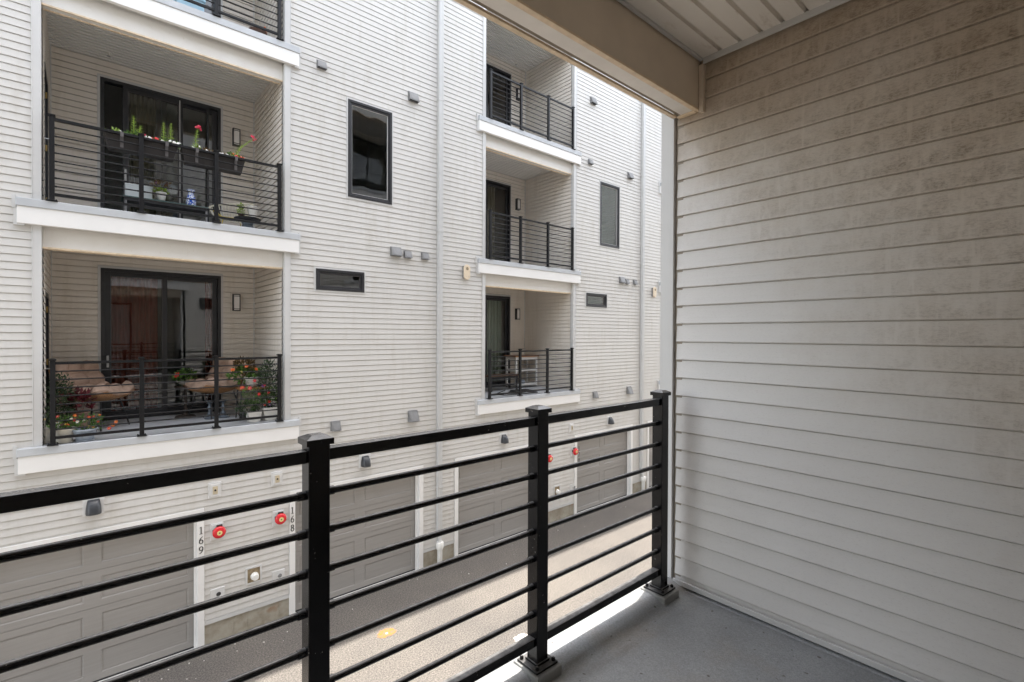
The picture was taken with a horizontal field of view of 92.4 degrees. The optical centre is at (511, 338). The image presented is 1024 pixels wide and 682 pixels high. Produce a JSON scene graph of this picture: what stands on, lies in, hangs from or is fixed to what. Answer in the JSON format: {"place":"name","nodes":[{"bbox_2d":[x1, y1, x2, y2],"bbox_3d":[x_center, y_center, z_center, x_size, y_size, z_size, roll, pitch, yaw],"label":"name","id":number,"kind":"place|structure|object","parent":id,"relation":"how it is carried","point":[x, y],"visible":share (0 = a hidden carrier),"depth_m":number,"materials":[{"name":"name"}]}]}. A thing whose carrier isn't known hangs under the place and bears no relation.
{"place":"outdoors","nodes":[
{"label":"outdoors","id":0,"kind":"place"},
{"bbox_2d":[174,0,205,11],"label":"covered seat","id":1,"kind":"object","parent":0,"point":[193,5],"visible":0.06,"depth_m":8.02,"materials":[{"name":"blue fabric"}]},
{"bbox_2d":[249,26,267,34],"bbox_3d":[-4.429,-5.273,8.545,0.310,0.344,0.310,0,1,-41],"label":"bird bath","id":2,"kind":"object","parent":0,"point":[258,30],"visible":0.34,"depth_m":8.44,"materials":[{"name":"white stone"}]},
{"bbox_2d":[130,492,651,681],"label":"alley pavement","id":3,"kind":"structure","parent":0,"point":[232,660],"depth_m":8.82,"materials":[{"name":"concrete"}]},
{"bbox_2d":[0,0,437,681],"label":"townhouse","id":4,"kind":"structure","parent":3,"relation":"on","point":[338,312],"depth_m":8.55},
{"bbox_2d":[42,59,48,199],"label":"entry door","id":5,"kind":"structure","parent":4,"relation":"in","point":[45,73],"depth_m":7.47,"materials":[{"name":"black metal"}]},
{"bbox_2d":[42,290,49,422],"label":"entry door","id":6,"kind":"structure","parent":4,"relation":"in","point":[47,295],"depth_m":7.50,"materials":[{"name":"black metal"}]},
{"bbox_2d":[43,406,58,442],"bbox_3d":[-6.408,1.175,6.771,0.264,0.504,0.270,0,0,-7],"label":"potted plant","id":7,"kind":"object","parent":4,"relation":"on","point":[46,430],"visible":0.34,"depth_m":6.70,"materials":[{"name":"green plant"}]},
{"bbox_2d":[46,372,76,425],"bbox_3d":[-6.522,0.948,7.093,0.387,0.950,0.379,0,0,-12],"label":"potted plant","id":8,"kind":"object","parent":4,"relation":"on","point":[65,391],"visible":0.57,"depth_m":7.08,"materials":[{"name":"green plant"}]},
{"bbox_2d":[45,415,77,443],"bbox_3d":[-6.167,1.231,6.758,0.326,0.393,0.301,0,0,-8],"label":"potted plant","id":9,"kind":"object","parent":4,"relation":"on","point":[62,433],"visible":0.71,"depth_m":6.70,"materials":[{"name":"green plant"}]},
{"bbox_2d":[56,387,96,426],"bbox_3d":[-6.416,1.053,7.285,0.439,0.739,0.458,0,0,-9],"label":"potted plant","id":10,"kind":"object","parent":4,"relation":"on","point":[86,397],"visible":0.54,"depth_m":7.25,"materials":[{"name":"red plant"}]},
{"bbox_2d":[65,412,117,441],"bbox_3d":[-5.945,1.229,6.946,0.574,0.396,0.327,0,1,-41],"label":"potted plant","id":11,"kind":"object","parent":4,"relation":"on","point":[83,431],"visible":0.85,"depth_m":6.85,"materials":[{"name":"green plant"}]},
{"bbox_2d":[49,360,134,431],"bbox_3d":[-6.644,0.886,7.802,0.916,1.068,0.880,0,0,-3],"label":"lounge chair","id":12,"kind":"object","parent":4,"relation":"on","point":[94,382],"visible":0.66,"depth_m":7.74,"materials":[{"name":"wicker"}]},
{"bbox_2d":[83,497,103,516],"bbox_3d":[-5.837,2.345,6.846,0.230,0.250,0.170,0,1,-41],"label":"garage light","id":13,"kind":"object","parent":4,"relation":"attached to","point":[94,506],"visible":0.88,"depth_m":6.82,"materials":[{"name":"plastic"}]},
{"bbox_2d":[0,523,193,681],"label":"garage door","id":14,"kind":"structure","parent":4,"relation":"in","point":[38,629],"depth_m":7.04,"materials":[{"name":"paint"}]},
{"bbox_2d":[111,276,157,410],"bbox_3d":[-6.864,0.082,8.895,0.720,2.550,0.080,0,1,-41],"label":"curtain","id":15,"kind":"object","parent":4,"relation":"hanging from","point":[134,318],"visible":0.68,"depth_m":8.89,"materials":[{"name":"red fabric"}]},
{"bbox_2d":[130,93,155,214],"bbox_3d":[-6.751,-3.179,8.982,0.380,2.550,0.060,0,1,-41],"label":"curtain","id":16,"kind":"object","parent":4,"relation":"hanging from","point":[143,111],"visible":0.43,"depth_m":8.98,"materials":[{"name":"black fabric"}]},
{"bbox_2d":[97,73,222,222],"bbox_3d":[-6.385,-3.186,9.009,1.874,2.668,0.160,0,1,-41],"label":"sliding door","id":17,"kind":"structure","parent":4,"relation":"in","point":[182,102],"depth_m":9.00,"materials":[{"name":"metal"}]},
{"bbox_2d":[98,265,222,420],"bbox_3d":[-6.398,0.074,9.036,1.874,2.668,0.160,0,1,-41],"label":"sliding door","id":18,"kind":"structure","parent":4,"relation":"in","point":[105,273],"depth_m":8.97,"materials":[{"name":"metal"}]},
{"bbox_2d":[46,113,283,231],"bbox_3d":[-5.061,-2.419,7.478,2.963,1.161,0.115,0,1,-41],"label":"balcony railing","id":19,"kind":"object","parent":4,"relation":"on","point":[141,168],"visible":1,"depth_m":7.24,"materials":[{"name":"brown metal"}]},
{"bbox_2d":[103,117,181,162],"bbox_3d":[-5.445,-2.996,7.265,0.925,0.570,0.244,0,1,-41],"label":"flower box","id":20,"kind":"object","parent":19,"relation":"attached to","point":[132,147],"visible":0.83,"depth_m":7.22,"materials":[{"name":"plastic"}]},
{"bbox_2d":[180,125,256,175],"bbox_3d":[-4.710,-3.057,7.918,1.062,0.687,0.264,0,1,-41],"label":"flower box","id":21,"kind":"object","parent":19,"relation":"attached to","point":[210,162],"visible":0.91,"depth_m":7.78,"materials":[{"name":"plastic"}]},
{"bbox_2d":[47,354,282,445],"bbox_3d":[-5.074,0.841,7.505,2.963,1.161,0.115,0,1,-41],"label":"balcony railing","id":22,"kind":"object","parent":4,"relation":"on","point":[141,398],"visible":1,"depth_m":7.27,"materials":[{"name":"black metal"}]},
{"bbox_2d":[121,195,208,221],"bbox_3d":[-5.937,-2.081,8.431,1.200,0.470,0.450,0,1,-41],"label":"glass table","id":23,"kind":"object","parent":4,"relation":"on","point":[164,205],"visible":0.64,"depth_m":8.32,"materials":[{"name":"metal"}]},
{"bbox_2d":[124,183,152,198],"bbox_3d":[-6.264,-2.435,8.226,0.370,0.240,0.253,0,1,-41],"label":"storage box","id":24,"kind":"object","parent":23,"relation":"on","point":[136,187],"visible":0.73,"depth_m":8.11,"materials":[{"name":"white plastic"}]},
{"bbox_2d":[150,179,171,200],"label":"potted plant","id":25,"kind":"object","parent":23,"relation":"on","point":[162,197],"visible":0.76,"depth_m":8.24,"materials":[{"name":"green plant"}]},
{"bbox_2d":[186,189,195,205],"bbox_3d":[-5.597,-2.455,8.556,0.156,0.280,0.156,0,1,-41],"label":"vase","id":26,"kind":"object","parent":23,"relation":"on","point":[191,196],"visible":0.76,"depth_m":8.51,"materials":[{"name":"blue ceramic"}]},
{"bbox_2d":[174,385,195,418],"bbox_3d":[-5.871,1.129,8.824,0.350,0.565,0.350,0,1,-41],"label":"pedestal table","id":27,"kind":"object","parent":4,"relation":"on","point":[185,414],"visible":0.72,"depth_m":8.79,"materials":[{"name":"metal"}]},
{"bbox_2d":[171,368,197,385],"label":"potted plant","id":28,"kind":"object","parent":27,"relation":"on","point":[182,371],"visible":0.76,"depth_m":8.77,"materials":[{"name":"green plant"}]},
{"bbox_2d":[199,527,202,553],"bbox_3d":[-4.897,3.173,7.730,0.060,0.424,0.004,0,1,-41],"label":"house number","id":29,"kind":"object","parent":4,"relation":"attached to","point":[200,540],"visible":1,"depth_m":7.73,"materials":[{"name":"black"}]},
{"bbox_2d":[205,283,211,402],"bbox_3d":[-5.949,0.079,9.717,0.220,2.550,0.080,0,1,-41],"label":"curtain","id":30,"kind":"object","parent":4,"relation":"hanging from","point":[208,320],"visible":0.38,"depth_m":9.68,"materials":[{"name":"fabric"}]},
{"bbox_2d":[203,400,213,419],"bbox_3d":[-5.350,1.255,8.682,0.183,0.320,0.183,0,1,-41],"label":"candle stand","id":31,"kind":"object","parent":4,"relation":"on","point":[209,412],"visible":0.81,"depth_m":8.66,"materials":[{"name":"grey metal"}]},
{"bbox_2d":[208,481,220,498],"bbox_3d":[-4.756,2.421,7.860,0.180,0.250,0.060,0,1,-41],"label":"wall outlet","id":32,"kind":"object","parent":4,"relation":"attached to","point":[214,489],"depth_m":7.84,"materials":[{"name":"plastic"}]},
{"bbox_2d":[183,357,247,419],"bbox_3d":[-5.428,0.881,9.026,0.880,1.068,0.916,0,1,22],"label":"lounge chair","id":33,"kind":"object","parent":4,"relation":"on","point":[211,383],"visible":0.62,"depth_m":8.84,"materials":[{"name":"wicker"}]},
{"bbox_2d":[210,586,224,598],"bbox_3d":[-4.710,4.141,7.867,0.200,0.260,0.141,0,1,-41],"label":"hose tap","id":34,"kind":"object","parent":4,"relation":"attached to","point":[217,592],"visible":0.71,"depth_m":7.87,"materials":[{"name":"plastic"}]},
{"bbox_2d":[212,0,222,18],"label":"sliding door","id":35,"kind":"structure","parent":4,"relation":"in","point":[220,2],"depth_m":9.53,"materials":[{"name":"metal"}]},
{"bbox_2d":[210,522,225,540],"bbox_3d":[-4.701,3.089,7.856,0.206,0.265,0.151,0,1,-41],"label":"alarm bell","id":36,"kind":"object","parent":4,"relation":"attached to","point":[218,530],"visible":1,"depth_m":7.83,"materials":[{"name":"plastic"}]},
{"bbox_2d":[219,399,229,417],"bbox_3d":[-5.191,1.254,8.820,0.183,0.320,0.183,0,1,-41],"label":"candle stand","id":37,"kind":"object","parent":4,"relation":"on","point":[223,412],"visible":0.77,"depth_m":8.80,"materials":[{"name":"grey metal"}]},
{"bbox_2d":[209,203,253,225],"bbox_3d":[-5.173,-2.214,9.061,0.746,0.737,0.548,0,1,-41],"label":"wire chair","id":38,"kind":"object","parent":4,"relation":"on","point":[244,204],"visible":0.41,"depth_m":9.16,"materials":[{"name":"black metal"}]},
{"bbox_2d":[184,0,283,40],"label":"balcony railing","id":39,"kind":"object","parent":4,"relation":"on","point":[216,11],"visible":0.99,"depth_m":8.11,"materials":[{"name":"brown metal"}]},
{"bbox_2d":[230,292,240,311],"bbox_3d":[-5.474,-0.720,9.740,0.190,0.400,0.125,0,1,-41],"label":"wall lamp","id":40,"kind":"object","parent":4,"relation":"attached to","point":[235,302],"visible":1,"depth_m":9.71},
{"bbox_2d":[230,127,240,148],"bbox_3d":[-5.461,-3.979,9.713,0.190,0.400,0.125,0,1,-41],"label":"wall lamp","id":41,"kind":"object","parent":4,"relation":"attached to","point":[235,135],"visible":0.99,"depth_m":9.68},
{"bbox_2d":[234,216,260,227],"bbox_3d":[-4.670,-1.985,8.666,0.430,0.285,0.430,0,1,-41],"label":"drum stool","id":42,"kind":"object","parent":4,"relation":"on","point":[245,224],"visible":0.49,"depth_m":8.57,"materials":[{"name":"grey metal"}]},
{"bbox_2d":[235,202,244,215],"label":"potted plant","id":43,"kind":"object","parent":42,"relation":"on","point":[240,210],"visible":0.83,"depth_m":8.58,"materials":[{"name":"green plant"}]},
{"bbox_2d":[246,205,258,217],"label":"potted plant","id":44,"kind":"object","parent":42,"relation":"on","point":[252,212],"visible":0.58,"depth_m":8.64,"materials":[{"name":"white ceramic"}]},
{"bbox_2d":[235,386,266,417],"bbox_3d":[-4.692,1.144,8.855,0.474,0.546,0.344,0,1,-41],"label":"plant stool","id":45,"kind":"object","parent":4,"relation":"on","point":[238,388],"visible":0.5,"depth_m":8.79,"materials":[{"name":"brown wood"}]},
{"bbox_2d":[226,356,269,385],"bbox_3d":[-4.732,0.574,8.804,0.763,0.554,0.456,0,1,-41],"label":"potted plant","id":46,"kind":"object","parent":45,"relation":"on","point":[248,374],"visible":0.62,"depth_m":8.72,"materials":[{"name":"green plant"}]},
{"bbox_2d":[233,379,270,421],"bbox_3d":[-4.448,1.050,8.393,0.568,0.742,0.327,0,1,-41],"label":"potted plant","id":47,"kind":"object","parent":4,"relation":"on","point":[253,414],"visible":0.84,"depth_m":8.35,"materials":[{"name":"green plant"}]},
{"bbox_2d":[245,564,261,585],"bbox_3d":[-4.318,3.965,8.223,0.250,0.290,0.116,0,1,-41],"label":"pipe outlet","id":48,"kind":"object","parent":4,"relation":"attached to","point":[253,574],"visible":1,"depth_m":8.21,"materials":[{"name":"white plastic"}]},
{"bbox_2d":[256,359,276,420],"bbox_3d":[-4.261,0.868,8.605,0.405,1.104,0.384,0,0,-13],"label":"potted plant","id":49,"kind":"object","parent":4,"relation":"on","point":[269,407],"visible":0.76,"depth_m":8.55,"materials":[{"name":"green plant"}]},
{"bbox_2d":[271,471,282,486],"bbox_3d":[-4.055,2.414,8.470,0.180,0.250,0.060,0,1,-41],"label":"wall outlet","id":50,"kind":"object","parent":4,"relation":"attached to","point":[276,478],"depth_m":8.45,"materials":[{"name":"plastic"}]},
{"bbox_2d":[272,568,284,579],"bbox_3d":[-4.016,4.139,8.471,0.200,0.260,0.141,0,1,-41],"label":"hose tap","id":51,"kind":"object","parent":4,"relation":"attached to","point":[278,574],"visible":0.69,"depth_m":8.48,"materials":[{"name":"plastic"}]},
{"bbox_2d":[273,509,286,526],"bbox_3d":[-4.003,3.096,8.463,0.206,0.265,0.151,0,1,-41],"label":"alarm bell","id":52,"kind":"object","parent":4,"relation":"attached to","point":[279,517],"visible":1,"depth_m":8.44,"materials":[{"name":"plastic"}]},
{"bbox_2d":[316,60,326,70],"bbox_3d":[-3.442,-4.966,8.889,0.174,0.148,0.103,0,1,-41],"label":"vent hood","id":53,"kind":"object","parent":4,"relation":"attached to","point":[320,64],"visible":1,"depth_m":8.86,"materials":[{"name":"metal"}]},
{"bbox_2d":[330,420,341,431],"bbox_3d":[-3.266,1.619,9.107,0.179,0.183,0.121,0,1,-41],"label":"vent hood","id":54,"kind":"object","parent":4,"relation":"attached to","point":[335,426],"visible":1,"depth_m":9.07,"materials":[{"name":"metal"}]},
{"bbox_2d":[314,266,365,293],"bbox_3d":[-3.215,-1.085,9.192,0.979,0.448,0.072,0,1,-41],"label":"window","id":55,"kind":"structure","parent":4,"relation":"in","point":[317,270],"depth_m":9.16,"materials":[{"name":"metal"}]},
{"bbox_2d":[295,476,414,611],"bbox_3d":[-2.989,3.837,9.607,2.496,2.137,0.050,0,1,-41],"label":"garage door","id":56,"kind":"structure","parent":4,"relation":"in","point":[354,540],"depth_m":9.71,"materials":[{"name":"paint"}]},
{"bbox_2d":[359,453,370,467],"bbox_3d":[-2.815,2.365,9.476,0.230,0.250,0.170,0,1,-41],"label":"garage light","id":57,"kind":"object","parent":4,"relation":"attached to","point":[364,460],"visible":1,"depth_m":9.44,"materials":[{"name":"plastic"}]},
{"bbox_2d":[346,96,392,206],"bbox_3d":[-2.763,-3.603,9.556,0.965,1.898,0.072,0,1,-41],"label":"window","id":58,"kind":"structure","parent":4,"relation":"in","point":[350,102],"depth_m":9.50,"materials":[{"name":"black glass"}]},
{"bbox_2d":[390,246,402,256],"bbox_3d":[-2.327,-1.759,9.882,0.234,0.188,0.123,0,1,-41],"label":"vent hood","id":59,"kind":"object","parent":4,"relation":"attached to","point":[396,251],"visible":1,"depth_m":9.84,"materials":[{"name":"metal"}]},
{"bbox_2d":[403,250,412,258],"bbox_3d":[-2.134,-1.730,10.063,0.174,0.153,0.105,0,1,-41],"label":"vent hood","id":60,"kind":"object","parent":4,"relation":"attached to","point":[407,254],"visible":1,"depth_m":10.03,"materials":[{"name":"metal"}]},
{"bbox_2d":[408,410,419,421],"bbox_3d":[-2.036,1.600,10.162,0.224,0.228,0.144,0,1,-41],"label":"vent hood","id":61,"kind":"object","parent":4,"relation":"attached to","point":[413,415],"visible":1,"depth_m":10.12,"materials":[{"name":"metal"}]},
{"bbox_2d":[408,91,419,103],"bbox_3d":[-2.022,-4.985,10.106,0.224,0.198,0.129,0,1,-41],"label":"vent hood","id":62,"kind":"object","parent":4,"relation":"attached to","point":[413,97],"visible":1,"depth_m":10.07,"materials":[{"name":"metal"}]},
{"bbox_2d":[421,252,429,259],"bbox_3d":[-1.825,-1.741,10.333,0.174,0.148,0.103,0,1,-41],"label":"vent hood","id":63,"kind":"object","parent":4,"relation":"attached to","point":[424,256],"visible":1,"depth_m":10.30,"materials":[{"name":"metal"}]},
{"bbox_2d":[436,0,443,562],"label":"downspout","id":64,"kind":"object","parent":4,"relation":"attached to","point":[440,231],"visible":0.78,"depth_m":10.51,"materials":[{"name":"white plastic"}]},
{"bbox_2d":[377,628,395,637],"bbox_3d":[-2.107,4.920,8.215,0.337,0.001,0.253,0,1,-41],"label":"paint mark","id":65,"kind":"object","parent":3,"relation":"on","point":[382,634],"visible":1,"depth_m":8.22,"materials":[{"name":"yellow paint"}]},
{"bbox_2d":[514,633,526,640],"bbox_3d":[0.149,4.930,8.094,0.289,0.001,0.184,0,1,-41],"label":"paint mark","id":66,"kind":"object","parent":3,"relation":"on","point":[520,636],"visible":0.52,"depth_m":8.13,"materials":[{"name":"white paint"}]},
{"bbox_2d":[442,0,641,560],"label":"townhouse","id":67,"kind":"structure","parent":3,"relation":"on","point":[545,180],"depth_m":13.60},
{"bbox_2d":[462,265,469,279],"bbox_3d":[-1.032,-1.496,11.022,0.170,0.340,0.109,0,1,-41],"label":"alarm sounder","id":68,"kind":"object","parent":67,"relation":"attached to","point":[466,272],"visible":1,"depth_m":10.97,"materials":[{"name":"plastic"}]},
{"bbox_2d":[487,186,494,259],"bbox_3d":[-1.021,-3.197,13.967,1.350,2.550,0.060,0,1,-41],"label":"curtain","id":69,"kind":"object","parent":67,"relation":"hanging from","point":[491,198],"visible":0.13,"depth_m":14.32,"materials":[{"name":"grey fabric"}]},
{"bbox_2d":[458,453,527,553],"bbox_3d":[-0.357,3.829,11.897,2.500,2.137,0.050,0,1,-41],"label":"garage door","id":70,"kind":"structure","parent":67,"relation":"in","point":[471,507],"depth_m":11.78,"materials":[{"name":"paint"}]},
{"bbox_2d":[487,300,501,381],"bbox_3d":[-0.914,0.063,14.046,1.600,2.550,0.060,0,1,-41],"label":"curtain","id":71,"kind":"object","parent":67,"relation":"hanging from","point":[494,325],"visible":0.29,"depth_m":14.38,"materials":[{"name":"grey fabric"}]},
{"bbox_2d":[485,294,510,387],"bbox_3d":[-0.770,0.055,13.932,1.874,2.668,0.160,0,1,-41],"label":"sliding door","id":72,"kind":"structure","parent":67,"relation":"in","point":[494,297],"depth_m":14.45,"materials":[{"name":"metal"}]},
{"bbox_2d":[485,178,510,261],"bbox_3d":[-0.757,-3.204,13.905,1.874,2.668,0.160,0,1,-41],"label":"sliding door","id":73,"kind":"structure","parent":67,"relation":"in","point":[492,183],"depth_m":14.42,"materials":[{"name":"metal"}]},
{"bbox_2d":[486,62,511,125],"bbox_3d":[-0.744,-6.464,13.878,1.874,2.668,0.160,0,1,-41],"label":"sliding door","id":74,"kind":"structure","parent":67,"relation":"in","point":[495,69],"depth_m":14.39,"materials":[{"name":"metal"}]},
{"bbox_2d":[485,373,518,391],"bbox_3d":[-0.309,1.182,13.286,1.070,0.430,0.390,0,1,-41],"label":"bench","id":75,"kind":"object","parent":67,"relation":"on","point":[503,376],"visible":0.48,"depth_m":13.29,"materials":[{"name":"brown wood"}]},
{"bbox_2d":[500,433,508,443],"bbox_3d":[-0.167,2.402,11.780,0.230,0.250,0.170,0,1,-41],"label":"garage light","id":76,"kind":"object","parent":67,"relation":"attached to","point":[504,438],"visible":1,"depth_m":11.74,"materials":[{"name":"plastic"}]},
{"bbox_2d":[513,307,519,320],"bbox_3d":[0.153,-0.738,14.637,0.190,0.400,0.125,0,1,-41],"label":"wall lamp","id":77,"kind":"object","parent":67,"relation":"attached to","point":[516,317],"visible":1,"depth_m":14.60,"materials":[{"name":"metal"}]},
{"bbox_2d":[514,198,520,211],"bbox_3d":[0.167,-3.998,14.610,0.190,0.400,0.125,0,1,-41],"label":"wall lamp","id":78,"kind":"object","parent":67,"relation":"attached to","point":[517,204],"visible":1,"depth_m":14.57,"materials":[{"name":"metal"}]},
{"bbox_2d":[515,88,519,102],"bbox_3d":[0.180,-7.258,14.583,0.190,0.400,0.125,0,1,-41],"label":"wall lamp","id":79,"kind":"object","parent":67,"relation":"attached to","point":[517,95],"visible":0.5,"depth_m":14.54,"materials":[{"name":"metal"}]},
{"bbox_2d":[498,389,537,394],"bbox_3d":[0.077,1.356,12.597,1.269,0.092,0.503,0,1,-41],"label":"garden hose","id":80,"kind":"object","parent":67,"relation":"on","point":[514,390],"visible":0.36,"depth_m":12.56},
{"bbox_2d":[487,348,573,398],"bbox_3d":[0.554,0.823,12.402,2.963,1.161,0.115,0,1,-41],"label":"balcony railing","id":81,"kind":"object","parent":67,"relation":"on","point":[520,378],"visible":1,"depth_m":12.22,"materials":[{"name":"black metal"}]},
{"bbox_2d":[487,209,574,269],"bbox_3d":[0.567,-2.437,12.375,2.963,1.161,0.115,0,1,-41],"label":"balcony railing","id":82,"kind":"object","parent":67,"relation":"on","point":[520,250],"visible":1,"depth_m":12.22,"materials":[{"name":"black metal"}]},
{"bbox_2d":[489,68,575,149],"bbox_3d":[0.580,-5.697,12.348,2.963,1.161,0.115,0,1,-41],"label":"balcony railing","id":83,"kind":"object","parent":67,"relation":"on","point":[522,86],"visible":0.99,"depth_m":12.19,"materials":[{"name":"black metal"}]},
{"bbox_2d":[548,453,552,462],"bbox_3d":[0.965,3.115,12.786,0.206,0.265,0.151,0,1,-41],"label":"alarm bell","id":84,"kind":"object","parent":67,"relation":"attached to","point":[550,458],"visible":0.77,"depth_m":12.75,"materials":[{"name":"plastic"}]},
{"bbox_2d":[553,485,560,494],"bbox_3d":[1.219,4.047,13.041,0.250,0.290,0.116,0,1,-41],"label":"pipe outlet","id":85,"kind":"object","parent":67,"relation":"attached to","point":[556,488],"visible":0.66,"depth_m":13.03,"materials":[{"name":"white plastic"}]},
{"bbox_2d":[569,423,573,432],"bbox_3d":[1.630,2.435,13.417,0.180,0.250,0.060,0,1,-41],"label":"wall outlet","id":86,"kind":"object","parent":67,"relation":"attached to","point":[571,427],"depth_m":13.39,"materials":[{"name":"plastic"}]},
{"bbox_2d":[571,446,577,455],"bbox_3d":[1.720,3.083,13.442,0.206,0.265,0.151,0,1,-41],"label":"alarm bell","id":87,"kind":"object","parent":67,"relation":"attached to","point":[574,450],"visible":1,"depth_m":13.42,"materials":[{"name":"plastic"}]},
{"bbox_2d":[590,96,597,104],"bbox_3d":[2.307,-6.729,13.853,0.224,0.198,0.129,0,1,-41],"label":"vent hood","id":88,"kind":"object","parent":67,"relation":"attached to","point":[593,100],"visible":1,"depth_m":13.82,"materials":[{"name":"metal"}]},
{"bbox_2d":[588,296,602,303],"bbox_3d":[2.363,-1.105,14.146,0.779,0.244,0.010,0,1,-41],"label":"window blind","id":89,"kind":"object","parent":67,"relation":"attached to","point":[594,300],"depth_m":14.19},
{"bbox_2d":[592,391,598,397],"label":"vent hood","id":90,"kind":"object","parent":67,"relation":"attached to","point":[595,394],"visible":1,"depth_m":13.99,"materials":[{"name":"metal"}]},
{"bbox_2d":[585,292,607,308],"bbox_3d":[2.413,-1.103,14.088,0.979,0.448,0.072,0,1,-41],"label":"window","id":91,"kind":"structure","parent":67,"relation":"in","point":[603,306],"depth_m":14.06,"materials":[{"name":"metal"}]},
{"bbox_2d":[577,432,626,512],"bbox_3d":[2.639,3.819,14.504,2.496,2.137,0.050,0,1,-41],"label":"garage door","id":92,"kind":"structure","parent":67,"relation":"in","point":[595,472],"depth_m":14.49,"materials":[{"name":"paint"}]},
{"bbox_2d":[602,186,614,244],"bbox_3d":[2.815,-3.623,14.509,0.765,1.692,0.010,0,1,-41],"label":"window blind","id":93,"kind":"object","parent":67,"relation":"attached to","point":[606,222],"depth_m":14.55,"materials":[{"name":"grey fabric"}]},
{"bbox_2d":[599,180,619,249],"bbox_3d":[2.865,-3.621,14.452,0.965,1.898,0.072,0,1,-41],"label":"window","id":94,"kind":"structure","parent":67,"relation":"in","point":[602,183],"depth_m":14.51,"materials":[{"name":"grey glass"}]},
{"bbox_2d":[607,416,613,424],"bbox_3d":[2.926,2.412,14.471,0.230,0.250,0.170,0,1,-41],"label":"garage light","id":95,"kind":"object","parent":67,"relation":"attached to","point":[610,420],"visible":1,"depth_m":14.43,"materials":[{"name":"plastic"}]},
{"bbox_2d":[619,277,625,282],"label":"vent hood","id":96,"kind":"object","parent":67,"relation":"attached to","point":[621,279],"visible":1,"depth_m":14.76,"materials":[{"name":"metal"}]},
{"bbox_2d":[626,386,633,393],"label":"vent hood","id":97,"kind":"object","parent":67,"relation":"attached to","point":[629,390],"visible":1,"depth_m":15.04,"materials":[{"name":"metal"}]},
{"bbox_2d":[627,172,633,179],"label":"vent hood","id":98,"kind":"object","parent":67,"relation":"attached to","point":[630,176],"visible":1,"depth_m":14.98,"materials":[{"name":"metal"}]},
{"bbox_2d":[639,98,661,490],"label":"townhouse","id":99,"kind":"structure","parent":3,"relation":"on","point":[652,247],"depth_m":15.91,"materials":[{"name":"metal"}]},
{"bbox_2d":[639,96,645,490],"bbox_3d":[4.167,-1.968,15.486,0.218,13.688,0.162,0,1,-41],"label":"downspout","id":100,"kind":"object","parent":99,"relation":"attached to","point":[642,265],"visible":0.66,"depth_m":15.44,"materials":[{"name":"white plastic"}]},
{"bbox_2d":[649,426,651,486],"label":"garage door","id":101,"kind":"structure","parent":99,"relation":"in","point":[650,428],"depth_m":16.17,"materials":[{"name":"paint"}]},
{"bbox_2d":[651,287,656,296],"bbox_3d":[4.604,-1.514,15.925,0.170,0.340,0.109,0,1,-41],"label":"alarm sounder","id":102,"kind":"object","parent":99,"relation":"attached to","point":[654,292],"visible":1,"depth_m":15.88,"materials":[{"name":"plastic"}]},
{"bbox_2d":[454,0,1023,681],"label":"townhouse","id":103,"kind":"structure","parent":3,"relation":"on","point":[842,298],"depth_m":2.16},
{"bbox_2d":[0,389,674,681],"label":"balcony railing","id":104,"kind":"object","parent":103,"relation":"on","point":[315,454],"visible":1,"depth_m":1.55,"materials":[{"name":"black metal"}]},
{"bbox_2d":[504,354,538,386],"bbox_3d":[0.280,0.931,14.246,0.920,0.920,0.510,0,1,-41],"label":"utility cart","id":105,"kind":"object","parent":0,"point":[516,357],"visible":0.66,"depth_m":14.11,"materials":[{"name":"white metal"}]}
]}

